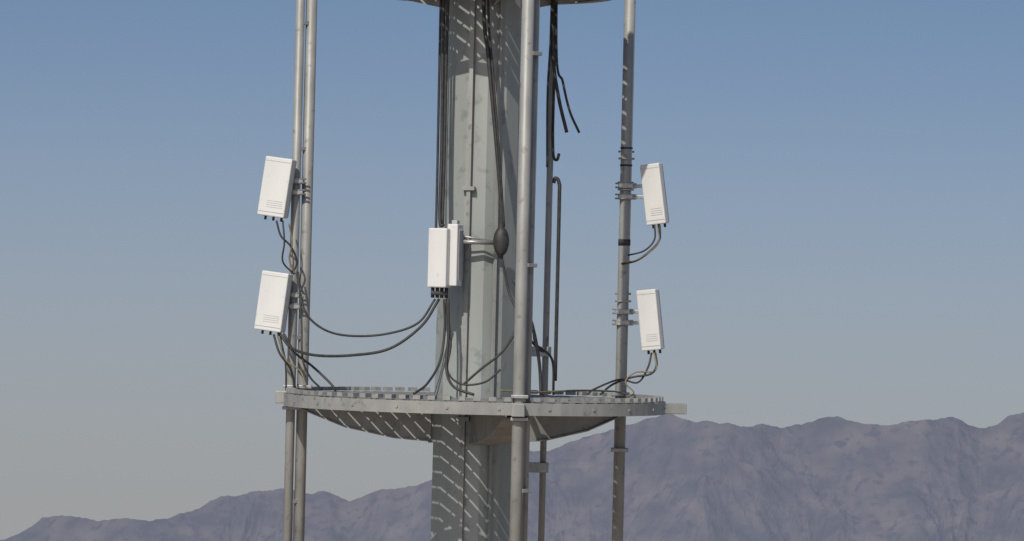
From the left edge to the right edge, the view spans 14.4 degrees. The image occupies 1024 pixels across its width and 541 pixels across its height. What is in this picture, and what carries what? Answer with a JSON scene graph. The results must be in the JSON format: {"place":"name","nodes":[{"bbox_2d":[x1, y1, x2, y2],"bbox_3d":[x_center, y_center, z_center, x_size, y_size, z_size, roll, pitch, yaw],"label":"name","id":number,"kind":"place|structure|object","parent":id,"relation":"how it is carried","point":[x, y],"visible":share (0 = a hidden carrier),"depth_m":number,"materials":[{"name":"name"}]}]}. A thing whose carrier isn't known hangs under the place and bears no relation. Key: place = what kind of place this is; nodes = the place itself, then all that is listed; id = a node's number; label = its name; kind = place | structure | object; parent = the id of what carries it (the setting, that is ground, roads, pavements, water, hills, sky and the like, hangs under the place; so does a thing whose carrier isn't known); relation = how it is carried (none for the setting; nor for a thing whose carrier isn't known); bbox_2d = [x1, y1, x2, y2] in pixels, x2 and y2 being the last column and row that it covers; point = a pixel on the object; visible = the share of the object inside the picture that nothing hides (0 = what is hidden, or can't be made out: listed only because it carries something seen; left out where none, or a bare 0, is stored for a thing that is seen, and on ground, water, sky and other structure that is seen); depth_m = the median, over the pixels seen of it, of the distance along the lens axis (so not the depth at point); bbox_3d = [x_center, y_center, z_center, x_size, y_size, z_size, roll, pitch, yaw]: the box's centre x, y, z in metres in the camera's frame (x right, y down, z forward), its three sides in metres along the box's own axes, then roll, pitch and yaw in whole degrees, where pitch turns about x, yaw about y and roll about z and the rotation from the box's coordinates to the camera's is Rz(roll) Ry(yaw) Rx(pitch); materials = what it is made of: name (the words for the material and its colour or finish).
{"place":"outdoors","nodes":[
{"label":"outdoors","id":0,"kind":"place"},
{"bbox_2d":[0,413,1023,540],"bbox_3d":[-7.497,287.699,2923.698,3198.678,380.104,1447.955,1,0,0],"label":"mountain range","id":1,"kind":"structure","parent":0,"point":[941,479],"depth_m":3145.21,"materials":[{"name":"grey stone"}]},
{"bbox_2d":[0,0,1023,536],"label":"sky","id":2,"kind":"structure","parent":0,"point":[843,235],"materials":[{"name":"blue"}]},
{"bbox_3d":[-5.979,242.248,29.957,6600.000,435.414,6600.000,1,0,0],"label":"ground","id":3,"kind":"structure","parent":0,"visible":0},
{"bbox_2d":[275,0,686,540],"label":"telecom monopole tower","id":4,"kind":"structure","parent":3,"relation":"on","point":[485,435],"depth_m":31.75,"materials":[{"name":"metal"}]},
{"bbox_2d":[254,270,303,335],"bbox_3d":[-1.843,0.261,32.150,0.383,0.519,0.258,1,0,0],"label":"panel antenna","id":5,"kind":"object","parent":4,"relation":"attached to","point":[276,294],"visible":1,"depth_m":32.07,"materials":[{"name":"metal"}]},
{"bbox_2d":[257,156,306,221],"bbox_3d":[-1.821,-0.644,32.157,0.381,0.521,0.258,1,0,0],"label":"panel antenna","id":6,"kind":"object","parent":4,"relation":"attached to","point":[278,191],"visible":1,"depth_m":32.08,"materials":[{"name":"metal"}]},
{"bbox_2d":[279,258,554,395],"bbox_3d":[-0.745,0.420,31.597,2.189,1.146,1.015,1,0,0],"label":"jumper cable","id":7,"kind":"object","parent":4,"relation":"attached to","point":[446,306],"visible":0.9,"depth_m":31.46,"materials":[{"name":"rubber"}]},
{"bbox_2d":[273,221,660,394],"bbox_3d":[-0.338,0.289,32.332,3.130,1.392,0.221,1,0,-13],"label":"antenna jumper","id":8,"kind":"object","parent":4,"relation":"attached to","point":[588,393],"visible":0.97,"depth_m":32.49,"materials":[{"name":"rubber"}]},
{"bbox_2d":[427,220,508,297],"bbox_3d":[-0.338,-0.084,31.540,0.624,0.605,0.304,1,0,0],"label":"remote radio unit","id":9,"kind":"object","parent":4,"relation":"attached to","point":[445,258],"visible":1,"depth_m":31.44,"materials":[{"name":"white painted metal"},{"name":"rubber"}]},
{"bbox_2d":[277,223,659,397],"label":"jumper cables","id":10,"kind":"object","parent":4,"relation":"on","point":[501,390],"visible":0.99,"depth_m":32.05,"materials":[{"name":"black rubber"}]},
{"bbox_2d":[435,0,504,227],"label":"feeder cable","id":11,"kind":"object","parent":4,"relation":"attached to","point":[442,106],"visible":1,"depth_m":31.62,"materials":[{"name":"rubber"}]},
{"bbox_2d":[546,0,579,166],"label":"loose cable","id":12,"kind":"object","parent":4,"relation":"attached to","point":[553,41],"visible":1,"depth_m":32.31,"materials":[{"name":"rubber"}]},
{"bbox_2d":[612,289,664,353],"bbox_3d":[1.025,0.409,32.762,0.418,0.531,0.150,1,0,13],"label":"panel antenna","id":13,"kind":"object","parent":4,"relation":"attached to","point":[648,312],"visible":1,"depth_m":32.70,"materials":[{"name":"white plastic"},{"name":"galvanised steel"}]},
{"bbox_2d":[615,163,668,228],"bbox_3d":[1.056,-0.606,32.770,0.432,0.532,0.152,1,0,13],"label":"panel antenna","id":14,"kind":"object","parent":4,"relation":"attached to","point":[652,186],"visible":1,"depth_m":32.71,"materials":[{"name":"plastic"},{"name":"fiberglass"},{"name":"steel"}]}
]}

